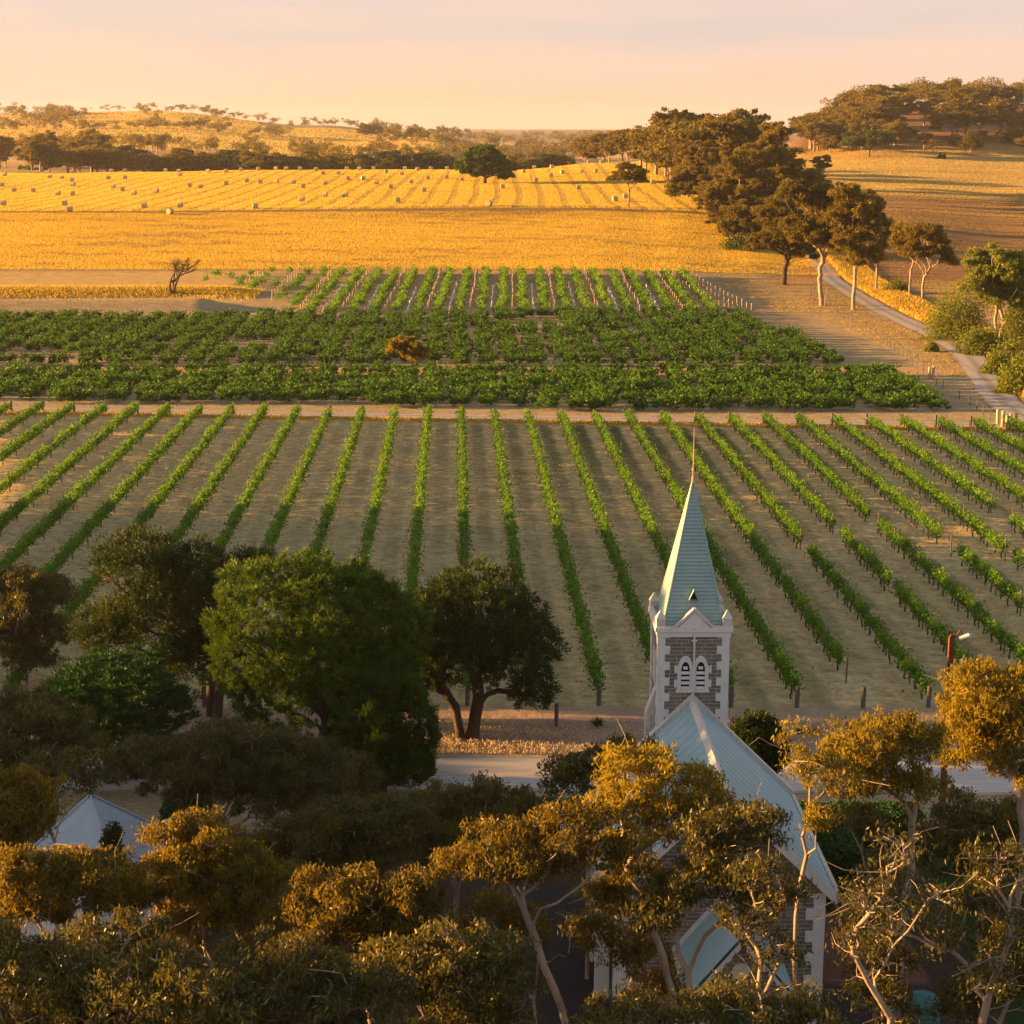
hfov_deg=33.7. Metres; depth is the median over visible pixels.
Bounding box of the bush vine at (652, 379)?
[643,375,664,385]
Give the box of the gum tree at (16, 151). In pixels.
[11,135,46,170]
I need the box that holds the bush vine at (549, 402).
[533,394,562,408]
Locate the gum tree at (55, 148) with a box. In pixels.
[16,143,61,170]
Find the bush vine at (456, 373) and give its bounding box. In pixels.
[444,369,471,379]
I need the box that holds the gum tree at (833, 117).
[825,113,841,131]
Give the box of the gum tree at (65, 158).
[55,150,91,172]
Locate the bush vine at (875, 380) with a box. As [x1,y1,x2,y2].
[860,377,890,385]
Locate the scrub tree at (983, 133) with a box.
[978,130,987,140]
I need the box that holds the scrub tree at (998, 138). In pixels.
[991,133,1005,147]
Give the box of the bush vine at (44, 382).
[31,376,56,390]
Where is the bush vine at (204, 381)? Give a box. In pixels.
[189,375,220,388]
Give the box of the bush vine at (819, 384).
[812,380,837,393]
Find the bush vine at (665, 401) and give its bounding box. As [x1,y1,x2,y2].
[657,392,686,408]
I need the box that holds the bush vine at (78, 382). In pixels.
[52,377,85,388]
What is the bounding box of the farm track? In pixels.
[7,407,1012,426]
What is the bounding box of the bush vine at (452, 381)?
[445,375,474,387]
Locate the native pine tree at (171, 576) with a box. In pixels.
[62,521,277,718]
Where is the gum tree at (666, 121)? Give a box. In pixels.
[638,118,699,176]
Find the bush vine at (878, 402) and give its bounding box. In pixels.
[866,393,900,408]
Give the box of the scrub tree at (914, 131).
[907,127,918,141]
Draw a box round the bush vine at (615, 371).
[608,367,634,377]
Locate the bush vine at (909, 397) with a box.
[885,391,915,404]
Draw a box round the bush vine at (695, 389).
[677,386,701,396]
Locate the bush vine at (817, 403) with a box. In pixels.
[800,393,833,409]
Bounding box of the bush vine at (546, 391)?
[537,387,563,400]
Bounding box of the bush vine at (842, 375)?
[829,371,858,381]
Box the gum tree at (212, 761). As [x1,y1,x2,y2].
[102,714,351,930]
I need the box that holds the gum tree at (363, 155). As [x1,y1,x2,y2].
[351,153,375,161]
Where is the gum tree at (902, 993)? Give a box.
[830,885,926,1023]
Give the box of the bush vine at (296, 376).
[277,373,306,384]
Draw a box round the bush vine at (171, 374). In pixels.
[146,365,176,379]
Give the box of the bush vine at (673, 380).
[667,379,692,388]
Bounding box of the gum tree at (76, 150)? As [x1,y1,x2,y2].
[70,145,103,171]
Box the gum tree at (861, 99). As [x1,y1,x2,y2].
[852,95,871,124]
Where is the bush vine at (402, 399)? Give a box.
[390,389,420,404]
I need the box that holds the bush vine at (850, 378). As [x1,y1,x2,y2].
[832,374,862,384]
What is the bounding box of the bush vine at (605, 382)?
[587,379,613,388]
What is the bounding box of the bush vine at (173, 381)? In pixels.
[157,377,193,392]
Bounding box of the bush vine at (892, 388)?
[874,382,902,395]
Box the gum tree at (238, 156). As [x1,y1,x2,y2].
[231,153,261,167]
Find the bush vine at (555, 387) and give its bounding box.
[541,383,566,393]
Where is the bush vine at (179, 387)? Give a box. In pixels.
[158,379,191,395]
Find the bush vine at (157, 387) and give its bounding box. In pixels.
[138,379,165,391]
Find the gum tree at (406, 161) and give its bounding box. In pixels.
[386,158,415,169]
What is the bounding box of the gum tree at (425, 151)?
[413,149,448,169]
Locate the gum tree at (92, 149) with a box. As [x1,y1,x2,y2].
[77,147,112,171]
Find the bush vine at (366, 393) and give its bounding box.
[355,386,381,400]
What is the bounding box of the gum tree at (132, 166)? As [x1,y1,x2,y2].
[118,154,148,171]
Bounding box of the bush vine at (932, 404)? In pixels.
[927,398,951,408]
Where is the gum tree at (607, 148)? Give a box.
[596,141,617,162]
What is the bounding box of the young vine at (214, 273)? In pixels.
[211,269,219,276]
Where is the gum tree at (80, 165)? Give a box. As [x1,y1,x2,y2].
[69,164,86,172]
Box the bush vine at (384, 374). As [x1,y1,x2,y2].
[373,370,396,377]
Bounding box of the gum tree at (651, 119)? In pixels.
[647,117,679,170]
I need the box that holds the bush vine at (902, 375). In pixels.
[889,372,919,384]
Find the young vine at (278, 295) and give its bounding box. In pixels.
[273,290,284,301]
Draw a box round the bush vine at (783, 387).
[761,381,789,395]
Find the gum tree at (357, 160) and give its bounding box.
[338,155,366,168]
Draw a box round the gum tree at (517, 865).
[426,789,639,1023]
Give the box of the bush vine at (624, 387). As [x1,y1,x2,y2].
[614,384,644,396]
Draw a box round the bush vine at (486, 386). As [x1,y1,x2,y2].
[468,380,503,395]
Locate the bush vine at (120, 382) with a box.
[108,380,134,390]
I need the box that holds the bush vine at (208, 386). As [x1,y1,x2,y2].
[194,382,215,393]
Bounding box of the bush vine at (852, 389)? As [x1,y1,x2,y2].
[837,380,870,392]
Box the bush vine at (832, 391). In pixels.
[824,389,850,400]
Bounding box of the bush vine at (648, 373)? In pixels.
[633,367,656,376]
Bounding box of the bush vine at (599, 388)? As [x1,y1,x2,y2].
[589,384,620,398]
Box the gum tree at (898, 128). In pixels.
[880,118,913,148]
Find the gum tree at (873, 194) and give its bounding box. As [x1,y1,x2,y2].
[803,188,886,255]
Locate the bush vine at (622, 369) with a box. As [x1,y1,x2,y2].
[608,366,634,372]
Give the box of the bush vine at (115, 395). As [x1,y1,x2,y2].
[94,387,128,400]
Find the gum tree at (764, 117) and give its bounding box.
[743,107,770,122]
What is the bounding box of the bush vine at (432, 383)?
[419,380,445,390]
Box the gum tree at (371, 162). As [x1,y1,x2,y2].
[363,158,379,169]
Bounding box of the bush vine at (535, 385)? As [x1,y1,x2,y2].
[531,378,556,389]
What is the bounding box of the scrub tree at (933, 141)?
[927,138,942,151]
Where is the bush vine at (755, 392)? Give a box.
[745,389,776,405]
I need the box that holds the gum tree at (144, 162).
[130,153,162,171]
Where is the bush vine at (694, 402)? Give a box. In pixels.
[682,389,713,408]
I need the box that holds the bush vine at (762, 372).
[741,367,771,382]
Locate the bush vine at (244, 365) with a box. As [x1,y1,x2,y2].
[239,362,259,375]
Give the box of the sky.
[0,0,1023,129]
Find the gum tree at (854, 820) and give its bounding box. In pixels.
[831,800,913,1023]
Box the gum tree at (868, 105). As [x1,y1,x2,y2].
[849,102,892,126]
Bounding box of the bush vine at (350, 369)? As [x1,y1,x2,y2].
[341,365,366,376]
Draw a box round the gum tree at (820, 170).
[774,162,827,207]
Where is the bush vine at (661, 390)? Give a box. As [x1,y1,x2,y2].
[649,387,677,399]
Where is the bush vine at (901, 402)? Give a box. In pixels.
[892,396,919,408]
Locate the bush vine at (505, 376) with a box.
[498,368,525,378]
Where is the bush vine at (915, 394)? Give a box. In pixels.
[904,386,937,399]
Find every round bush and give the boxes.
[729,708,791,775]
[817,825,866,911]
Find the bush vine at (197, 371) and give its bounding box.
[181,368,206,377]
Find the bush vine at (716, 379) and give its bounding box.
[699,375,728,389]
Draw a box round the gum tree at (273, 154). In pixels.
[264,151,299,167]
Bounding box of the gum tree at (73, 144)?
[59,139,87,149]
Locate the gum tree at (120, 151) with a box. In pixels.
[106,149,130,163]
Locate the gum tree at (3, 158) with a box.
[0,152,8,168]
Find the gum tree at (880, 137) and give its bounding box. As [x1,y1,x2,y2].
[837,129,898,156]
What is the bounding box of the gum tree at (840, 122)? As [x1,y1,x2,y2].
[824,117,858,145]
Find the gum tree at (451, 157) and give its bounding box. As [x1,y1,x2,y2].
[441,152,456,161]
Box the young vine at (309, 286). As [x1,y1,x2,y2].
[306,283,314,290]
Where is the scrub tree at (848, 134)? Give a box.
[840,132,859,148]
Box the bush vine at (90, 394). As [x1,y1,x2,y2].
[78,385,96,395]
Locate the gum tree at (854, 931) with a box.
[805,816,977,1023]
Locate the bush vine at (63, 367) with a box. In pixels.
[51,364,76,376]
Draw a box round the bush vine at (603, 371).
[580,366,612,377]
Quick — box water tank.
[904,990,940,1023]
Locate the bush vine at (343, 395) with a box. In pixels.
[334,386,362,401]
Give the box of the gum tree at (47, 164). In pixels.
[38,155,62,171]
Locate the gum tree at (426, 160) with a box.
[407,151,453,169]
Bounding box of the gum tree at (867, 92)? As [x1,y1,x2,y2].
[854,88,882,102]
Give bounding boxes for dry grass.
[0,284,262,300]
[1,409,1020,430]
[270,718,875,754]
[817,245,1023,396]
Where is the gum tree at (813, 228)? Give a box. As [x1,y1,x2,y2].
[773,178,867,305]
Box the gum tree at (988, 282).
[956,242,1023,335]
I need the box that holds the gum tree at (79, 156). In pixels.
[53,154,85,169]
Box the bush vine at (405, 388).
[389,382,420,394]
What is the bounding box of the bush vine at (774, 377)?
[753,374,780,383]
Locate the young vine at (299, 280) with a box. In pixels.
[295,277,302,285]
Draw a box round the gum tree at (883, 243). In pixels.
[857,227,891,289]
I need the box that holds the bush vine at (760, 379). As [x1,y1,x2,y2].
[750,375,778,385]
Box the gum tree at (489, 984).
[334,913,548,1023]
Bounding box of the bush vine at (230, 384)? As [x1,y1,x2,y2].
[219,380,251,394]
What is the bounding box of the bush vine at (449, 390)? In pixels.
[446,384,466,394]
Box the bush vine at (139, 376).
[123,372,149,382]
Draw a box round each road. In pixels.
[0,755,1023,795]
[783,239,1023,421]
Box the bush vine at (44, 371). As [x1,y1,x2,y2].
[36,369,68,378]
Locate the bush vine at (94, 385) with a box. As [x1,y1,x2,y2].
[83,379,106,394]
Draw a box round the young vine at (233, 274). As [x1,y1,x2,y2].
[225,271,235,278]
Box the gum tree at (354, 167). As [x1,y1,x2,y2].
[344,164,369,169]
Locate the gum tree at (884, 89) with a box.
[868,84,908,97]
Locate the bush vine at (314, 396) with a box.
[297,387,329,400]
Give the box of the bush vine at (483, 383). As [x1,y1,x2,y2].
[473,379,497,388]
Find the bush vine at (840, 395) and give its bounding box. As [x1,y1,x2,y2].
[823,392,853,402]
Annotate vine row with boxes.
[0,400,12,415]
[0,400,45,436]
[0,400,74,468]
[0,400,111,493]
[0,401,139,536]
[0,402,177,570]
[1,403,205,627]
[2,402,237,693]
[68,402,268,675]
[136,403,306,703]
[196,404,332,707]
[268,406,366,695]
[306,266,349,309]
[325,265,366,310]
[339,404,402,659]
[348,266,384,308]
[369,265,401,310]
[389,265,418,311]
[399,404,435,592]
[412,265,437,310]
[432,264,455,309]
[451,405,478,706]
[453,265,474,309]
[475,263,492,309]
[486,408,543,705]
[494,263,511,307]
[514,265,531,308]
[523,408,611,705]
[532,266,551,308]
[552,263,574,307]
[555,409,650,676]
[568,265,591,308]
[587,267,614,307]
[591,409,739,707]
[604,266,636,309]
[622,267,654,310]
[623,407,813,707]
[643,267,675,306]
[657,410,866,707]
[659,267,699,310]
[677,266,717,310]
[693,411,939,707]
[724,412,985,680]
[756,410,1023,664]
[794,411,1023,615]
[829,413,1023,570]
[864,413,1023,538]
[897,413,1023,507]
[934,414,1023,480]
[969,415,1023,455]
[1001,414,1023,438]
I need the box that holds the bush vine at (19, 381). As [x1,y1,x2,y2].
[0,375,24,387]
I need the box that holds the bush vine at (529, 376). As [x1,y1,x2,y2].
[509,372,536,383]
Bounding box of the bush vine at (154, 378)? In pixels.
[143,375,166,387]
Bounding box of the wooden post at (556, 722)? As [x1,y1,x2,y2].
[554,702,558,727]
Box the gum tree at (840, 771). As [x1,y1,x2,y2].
[748,714,889,997]
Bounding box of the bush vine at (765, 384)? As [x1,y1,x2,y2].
[754,380,778,390]
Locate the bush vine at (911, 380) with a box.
[893,375,924,388]
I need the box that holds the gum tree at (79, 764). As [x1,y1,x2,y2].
[14,742,129,963]
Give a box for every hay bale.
[0,200,6,205]
[61,200,67,205]
[66,206,72,211]
[141,202,146,207]
[166,208,173,213]
[177,202,182,207]
[252,203,257,208]
[485,200,491,205]
[612,196,617,200]
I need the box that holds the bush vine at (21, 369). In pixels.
[0,363,27,375]
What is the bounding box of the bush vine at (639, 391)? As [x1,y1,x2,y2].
[618,389,645,399]
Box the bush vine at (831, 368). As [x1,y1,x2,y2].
[819,366,842,373]
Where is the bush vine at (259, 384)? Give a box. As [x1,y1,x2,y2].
[248,382,278,394]
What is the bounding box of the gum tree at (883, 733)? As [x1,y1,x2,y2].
[811,704,954,1023]
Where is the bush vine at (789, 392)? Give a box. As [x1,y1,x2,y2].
[768,386,803,398]
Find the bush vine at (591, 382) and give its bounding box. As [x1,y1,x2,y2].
[580,379,609,390]
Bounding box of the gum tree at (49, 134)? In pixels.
[37,130,65,168]
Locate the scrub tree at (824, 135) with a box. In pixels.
[813,132,839,151]
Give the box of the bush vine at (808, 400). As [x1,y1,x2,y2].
[802,394,826,402]
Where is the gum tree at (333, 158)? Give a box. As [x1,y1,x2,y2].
[310,152,356,169]
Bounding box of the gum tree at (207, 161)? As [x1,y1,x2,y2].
[180,151,223,170]
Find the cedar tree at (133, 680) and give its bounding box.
[30,641,204,783]
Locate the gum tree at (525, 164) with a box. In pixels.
[518,156,539,169]
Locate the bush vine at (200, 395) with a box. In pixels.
[186,390,216,400]
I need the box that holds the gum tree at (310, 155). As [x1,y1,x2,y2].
[294,149,324,167]
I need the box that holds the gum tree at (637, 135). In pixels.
[625,124,657,174]
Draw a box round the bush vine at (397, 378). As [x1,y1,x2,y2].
[384,376,410,389]
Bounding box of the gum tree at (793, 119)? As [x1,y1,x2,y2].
[787,114,830,147]
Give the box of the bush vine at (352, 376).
[336,370,366,382]
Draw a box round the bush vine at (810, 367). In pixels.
[794,364,823,374]
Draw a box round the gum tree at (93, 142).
[82,139,112,171]
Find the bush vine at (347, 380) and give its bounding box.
[336,377,364,387]
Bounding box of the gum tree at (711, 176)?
[703,163,741,181]
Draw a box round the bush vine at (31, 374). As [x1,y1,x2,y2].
[17,370,42,380]
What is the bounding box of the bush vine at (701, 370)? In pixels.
[688,365,714,374]
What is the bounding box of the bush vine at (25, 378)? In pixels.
[8,373,36,384]
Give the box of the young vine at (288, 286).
[284,282,293,290]
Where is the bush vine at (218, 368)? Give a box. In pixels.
[209,365,236,375]
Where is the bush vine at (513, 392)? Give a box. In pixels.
[505,388,529,398]
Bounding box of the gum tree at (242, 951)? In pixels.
[35,904,293,1023]
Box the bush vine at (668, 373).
[665,368,691,377]
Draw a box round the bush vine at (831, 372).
[823,370,847,379]
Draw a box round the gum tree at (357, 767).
[280,746,386,843]
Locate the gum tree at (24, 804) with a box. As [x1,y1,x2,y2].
[0,761,73,1017]
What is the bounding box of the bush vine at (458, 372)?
[444,368,473,378]
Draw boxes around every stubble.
[0,161,709,212]
[0,210,839,275]
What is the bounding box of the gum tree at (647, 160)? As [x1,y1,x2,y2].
[642,138,669,178]
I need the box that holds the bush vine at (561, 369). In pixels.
[552,367,583,380]
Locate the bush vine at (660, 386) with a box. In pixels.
[645,382,673,393]
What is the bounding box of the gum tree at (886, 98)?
[865,95,904,107]
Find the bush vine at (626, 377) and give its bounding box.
[609,373,641,382]
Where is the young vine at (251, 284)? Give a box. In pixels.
[246,279,255,288]
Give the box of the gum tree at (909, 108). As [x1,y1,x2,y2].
[881,92,919,114]
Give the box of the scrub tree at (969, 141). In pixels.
[955,133,984,153]
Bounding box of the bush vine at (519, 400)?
[508,393,537,405]
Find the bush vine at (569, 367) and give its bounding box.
[556,365,583,373]
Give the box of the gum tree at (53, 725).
[0,681,110,844]
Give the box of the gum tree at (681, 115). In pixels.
[674,109,699,123]
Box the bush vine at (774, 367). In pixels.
[764,362,795,376]
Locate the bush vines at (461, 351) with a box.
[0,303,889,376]
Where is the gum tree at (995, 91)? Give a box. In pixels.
[981,85,1002,103]
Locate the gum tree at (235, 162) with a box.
[227,158,245,169]
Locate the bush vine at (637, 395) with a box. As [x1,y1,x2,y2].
[622,389,657,403]
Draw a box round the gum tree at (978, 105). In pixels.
[955,100,986,135]
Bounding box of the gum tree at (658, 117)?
[649,106,678,176]
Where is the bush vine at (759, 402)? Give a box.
[743,392,775,406]
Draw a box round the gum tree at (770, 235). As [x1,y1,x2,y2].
[742,196,820,284]
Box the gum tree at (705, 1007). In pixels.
[564,967,858,1023]
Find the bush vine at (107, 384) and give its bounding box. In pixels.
[84,377,111,388]
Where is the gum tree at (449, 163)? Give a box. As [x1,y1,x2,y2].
[433,161,451,169]
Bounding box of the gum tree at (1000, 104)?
[977,95,1023,131]
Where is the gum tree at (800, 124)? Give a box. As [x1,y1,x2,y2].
[790,116,830,148]
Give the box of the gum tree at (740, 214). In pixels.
[716,195,795,236]
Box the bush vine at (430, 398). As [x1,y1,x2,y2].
[406,389,444,404]
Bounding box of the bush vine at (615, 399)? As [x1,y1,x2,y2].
[591,390,624,403]
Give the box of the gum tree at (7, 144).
[0,135,17,153]
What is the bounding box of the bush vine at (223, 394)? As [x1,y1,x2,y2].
[215,384,247,401]
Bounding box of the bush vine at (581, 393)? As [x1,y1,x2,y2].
[569,389,598,404]
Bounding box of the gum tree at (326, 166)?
[304,163,337,169]
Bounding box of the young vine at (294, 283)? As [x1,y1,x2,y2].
[289,278,299,286]
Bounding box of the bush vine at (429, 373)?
[418,368,445,381]
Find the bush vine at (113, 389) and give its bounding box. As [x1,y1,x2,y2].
[100,383,131,395]
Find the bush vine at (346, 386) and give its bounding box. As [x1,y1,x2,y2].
[328,382,359,396]
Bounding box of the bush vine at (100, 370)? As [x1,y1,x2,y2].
[90,367,121,382]
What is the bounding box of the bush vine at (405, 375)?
[391,372,417,380]
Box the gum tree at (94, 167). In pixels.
[85,158,106,171]
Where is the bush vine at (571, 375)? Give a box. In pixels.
[559,370,588,381]
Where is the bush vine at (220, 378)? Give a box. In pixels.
[206,377,227,386]
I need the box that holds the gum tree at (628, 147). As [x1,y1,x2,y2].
[622,125,647,168]
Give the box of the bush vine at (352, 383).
[331,379,364,391]
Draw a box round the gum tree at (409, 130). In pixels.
[403,127,417,136]
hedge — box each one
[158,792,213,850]
[531,794,586,843]
[798,799,926,848]
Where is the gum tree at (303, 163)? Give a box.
[299,159,309,167]
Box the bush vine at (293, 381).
[274,378,306,388]
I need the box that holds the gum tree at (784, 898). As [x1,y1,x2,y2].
[697,838,818,1016]
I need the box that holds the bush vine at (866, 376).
[861,373,886,381]
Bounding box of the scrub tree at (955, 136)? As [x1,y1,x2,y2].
[948,134,961,146]
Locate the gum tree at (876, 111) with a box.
[847,104,896,128]
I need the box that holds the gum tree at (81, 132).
[72,129,98,138]
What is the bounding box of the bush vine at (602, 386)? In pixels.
[586,382,616,396]
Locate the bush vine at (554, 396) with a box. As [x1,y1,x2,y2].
[531,391,559,403]
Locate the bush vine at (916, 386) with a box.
[901,383,937,395]
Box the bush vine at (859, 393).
[852,387,875,399]
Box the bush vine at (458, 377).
[448,373,475,384]
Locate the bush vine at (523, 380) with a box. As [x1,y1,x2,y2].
[507,374,537,386]
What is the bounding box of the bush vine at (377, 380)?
[360,378,393,389]
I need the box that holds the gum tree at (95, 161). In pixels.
[86,150,125,171]
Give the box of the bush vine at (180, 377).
[172,374,194,381]
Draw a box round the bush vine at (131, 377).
[114,372,142,385]
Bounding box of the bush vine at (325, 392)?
[308,386,334,396]
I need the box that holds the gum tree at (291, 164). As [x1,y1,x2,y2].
[266,154,299,169]
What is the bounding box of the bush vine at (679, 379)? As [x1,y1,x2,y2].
[669,374,694,385]
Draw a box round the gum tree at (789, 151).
[757,129,792,152]
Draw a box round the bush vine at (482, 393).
[479,388,508,399]
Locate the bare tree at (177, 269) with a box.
[162,258,200,294]
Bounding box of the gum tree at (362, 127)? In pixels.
[354,122,373,136]
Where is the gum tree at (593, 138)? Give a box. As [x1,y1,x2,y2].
[580,132,621,162]
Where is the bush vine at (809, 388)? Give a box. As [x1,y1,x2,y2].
[788,382,819,393]
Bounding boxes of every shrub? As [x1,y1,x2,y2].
[17,165,28,169]
[26,164,37,169]
[98,820,125,960]
[718,231,763,249]
[882,277,912,292]
[916,281,992,340]
[922,341,939,351]
[937,152,946,158]
[951,323,1012,355]
[978,348,1012,374]
[988,336,1023,363]
[991,349,1023,395]
[997,292,1023,342]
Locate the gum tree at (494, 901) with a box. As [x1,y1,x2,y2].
[437,882,564,1022]
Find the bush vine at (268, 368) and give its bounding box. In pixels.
[255,364,284,378]
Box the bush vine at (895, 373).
[881,369,909,381]
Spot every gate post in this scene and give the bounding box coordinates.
[932,365,934,379]
[996,409,999,423]
[1001,411,1004,426]
[1005,415,1008,430]
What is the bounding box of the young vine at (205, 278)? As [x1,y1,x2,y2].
[201,273,208,283]
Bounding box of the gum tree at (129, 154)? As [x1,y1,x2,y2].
[120,151,147,171]
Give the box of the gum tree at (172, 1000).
[49,929,286,1023]
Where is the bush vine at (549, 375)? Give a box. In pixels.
[531,371,556,378]
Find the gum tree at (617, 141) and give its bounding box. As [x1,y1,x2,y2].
[605,128,634,161]
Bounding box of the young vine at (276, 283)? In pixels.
[270,280,280,287]
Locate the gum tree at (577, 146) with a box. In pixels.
[570,136,601,162]
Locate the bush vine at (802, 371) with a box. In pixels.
[796,368,827,379]
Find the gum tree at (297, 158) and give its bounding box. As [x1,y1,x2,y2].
[282,155,307,169]
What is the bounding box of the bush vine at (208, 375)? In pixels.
[197,373,226,384]
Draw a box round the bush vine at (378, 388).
[361,381,390,392]
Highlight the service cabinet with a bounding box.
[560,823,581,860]
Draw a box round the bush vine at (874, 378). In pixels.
[862,375,888,383]
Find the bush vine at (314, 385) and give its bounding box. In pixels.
[306,383,327,393]
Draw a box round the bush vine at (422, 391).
[418,383,445,392]
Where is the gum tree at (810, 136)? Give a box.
[799,121,836,150]
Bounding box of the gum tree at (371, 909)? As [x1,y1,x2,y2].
[253,858,448,1023]
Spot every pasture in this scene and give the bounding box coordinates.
[0,111,512,160]
[713,276,1023,398]
[781,142,1023,281]
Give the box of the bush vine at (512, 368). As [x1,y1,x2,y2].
[502,364,525,374]
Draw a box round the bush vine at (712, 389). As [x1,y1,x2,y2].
[705,382,734,396]
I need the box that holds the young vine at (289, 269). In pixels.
[286,266,293,272]
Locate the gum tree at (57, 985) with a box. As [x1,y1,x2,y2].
[0,914,156,1023]
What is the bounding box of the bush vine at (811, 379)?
[806,378,830,389]
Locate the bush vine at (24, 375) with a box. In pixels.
[9,373,36,381]
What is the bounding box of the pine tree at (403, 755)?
[326,661,441,795]
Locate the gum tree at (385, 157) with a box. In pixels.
[368,150,416,169]
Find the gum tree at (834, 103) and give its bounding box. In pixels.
[831,91,847,106]
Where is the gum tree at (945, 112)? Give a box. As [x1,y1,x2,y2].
[922,97,983,136]
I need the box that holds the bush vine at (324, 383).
[303,379,331,388]
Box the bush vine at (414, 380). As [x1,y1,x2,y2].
[393,375,419,385]
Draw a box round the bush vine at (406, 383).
[391,379,415,388]
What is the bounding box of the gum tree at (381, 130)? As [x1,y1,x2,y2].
[372,126,384,134]
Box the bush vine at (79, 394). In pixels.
[66,386,98,400]
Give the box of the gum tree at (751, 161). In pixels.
[690,142,795,223]
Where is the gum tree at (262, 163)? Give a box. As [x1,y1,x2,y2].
[239,149,269,168]
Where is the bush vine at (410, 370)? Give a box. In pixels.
[391,366,422,378]
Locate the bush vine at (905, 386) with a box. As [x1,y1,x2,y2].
[896,380,927,391]
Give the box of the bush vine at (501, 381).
[474,379,507,392]
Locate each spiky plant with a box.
[590,717,604,725]
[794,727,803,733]
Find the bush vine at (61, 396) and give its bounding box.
[46,387,76,401]
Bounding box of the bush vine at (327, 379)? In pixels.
[310,369,340,383]
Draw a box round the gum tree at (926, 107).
[912,100,938,125]
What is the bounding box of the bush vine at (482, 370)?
[474,369,499,378]
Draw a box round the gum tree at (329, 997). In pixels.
[208,926,422,1023]
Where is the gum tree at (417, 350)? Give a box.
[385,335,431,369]
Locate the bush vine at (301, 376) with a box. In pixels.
[285,371,307,383]
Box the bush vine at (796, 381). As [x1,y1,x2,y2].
[781,378,806,386]
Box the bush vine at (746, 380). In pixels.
[724,371,753,383]
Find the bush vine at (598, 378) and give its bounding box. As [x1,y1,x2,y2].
[579,372,608,383]
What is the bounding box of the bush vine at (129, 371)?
[123,370,146,379]
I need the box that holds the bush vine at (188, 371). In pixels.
[176,367,203,379]
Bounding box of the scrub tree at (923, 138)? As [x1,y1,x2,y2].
[914,133,932,149]
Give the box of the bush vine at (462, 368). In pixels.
[445,364,472,375]
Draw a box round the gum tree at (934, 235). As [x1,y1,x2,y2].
[895,221,959,299]
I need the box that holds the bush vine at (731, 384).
[717,377,744,388]
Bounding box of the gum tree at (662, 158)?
[643,142,710,194]
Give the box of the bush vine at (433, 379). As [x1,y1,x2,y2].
[416,374,447,388]
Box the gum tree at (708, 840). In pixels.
[604,782,793,1023]
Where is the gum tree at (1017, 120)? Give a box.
[1005,113,1023,129]
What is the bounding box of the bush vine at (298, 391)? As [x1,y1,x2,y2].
[278,382,304,397]
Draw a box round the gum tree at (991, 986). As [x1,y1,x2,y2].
[829,821,1023,1023]
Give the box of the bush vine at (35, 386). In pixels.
[17,380,48,392]
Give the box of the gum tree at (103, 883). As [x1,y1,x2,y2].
[0,831,165,965]
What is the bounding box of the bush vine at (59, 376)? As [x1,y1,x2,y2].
[39,369,66,380]
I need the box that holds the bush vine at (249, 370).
[227,365,258,377]
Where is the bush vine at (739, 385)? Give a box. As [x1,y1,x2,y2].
[733,380,762,389]
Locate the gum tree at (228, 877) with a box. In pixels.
[131,796,317,973]
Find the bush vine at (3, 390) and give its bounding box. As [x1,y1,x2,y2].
[0,385,14,397]
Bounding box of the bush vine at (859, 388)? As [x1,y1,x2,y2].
[854,384,880,393]
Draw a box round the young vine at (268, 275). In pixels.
[260,270,271,277]
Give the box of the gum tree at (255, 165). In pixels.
[252,162,278,169]
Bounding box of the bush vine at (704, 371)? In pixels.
[689,366,718,378]
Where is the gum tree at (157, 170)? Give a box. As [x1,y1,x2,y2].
[141,163,159,171]
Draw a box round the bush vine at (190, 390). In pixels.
[187,385,215,396]
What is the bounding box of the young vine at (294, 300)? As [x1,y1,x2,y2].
[287,296,297,305]
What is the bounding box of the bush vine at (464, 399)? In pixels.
[446,393,475,405]
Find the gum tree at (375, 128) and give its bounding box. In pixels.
[364,124,379,136]
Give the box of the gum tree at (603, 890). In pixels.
[557,851,685,1010]
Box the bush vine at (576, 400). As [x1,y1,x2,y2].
[565,394,599,408]
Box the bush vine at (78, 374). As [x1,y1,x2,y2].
[61,369,91,382]
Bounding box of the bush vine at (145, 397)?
[134,389,163,402]
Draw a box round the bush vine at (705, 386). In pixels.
[700,383,724,393]
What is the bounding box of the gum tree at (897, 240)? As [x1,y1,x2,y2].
[886,221,926,295]
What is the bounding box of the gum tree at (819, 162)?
[809,154,832,173]
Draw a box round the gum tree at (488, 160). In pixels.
[453,143,517,182]
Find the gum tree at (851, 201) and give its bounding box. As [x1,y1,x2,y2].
[820,181,894,309]
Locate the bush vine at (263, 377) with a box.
[250,375,281,386]
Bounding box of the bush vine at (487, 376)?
[470,370,502,384]
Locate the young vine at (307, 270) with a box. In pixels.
[303,267,312,273]
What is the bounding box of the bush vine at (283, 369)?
[261,365,290,373]
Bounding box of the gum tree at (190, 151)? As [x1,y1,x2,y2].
[165,147,194,155]
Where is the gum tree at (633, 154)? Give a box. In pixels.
[626,143,649,169]
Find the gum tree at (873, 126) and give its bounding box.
[859,118,887,134]
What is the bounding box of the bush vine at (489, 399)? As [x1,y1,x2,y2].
[478,391,503,404]
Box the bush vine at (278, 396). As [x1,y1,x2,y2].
[271,387,302,401]
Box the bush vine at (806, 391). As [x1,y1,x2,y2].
[792,389,818,394]
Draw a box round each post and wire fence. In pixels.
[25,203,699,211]
[692,268,775,276]
[811,286,930,379]
[930,372,991,419]
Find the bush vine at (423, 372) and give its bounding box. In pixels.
[417,369,442,377]
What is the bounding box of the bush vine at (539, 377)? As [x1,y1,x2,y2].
[532,373,559,384]
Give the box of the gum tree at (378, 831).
[249,787,438,897]
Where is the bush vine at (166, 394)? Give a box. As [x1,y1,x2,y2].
[155,388,183,401]
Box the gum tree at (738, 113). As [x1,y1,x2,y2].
[727,107,749,119]
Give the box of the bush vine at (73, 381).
[46,378,81,391]

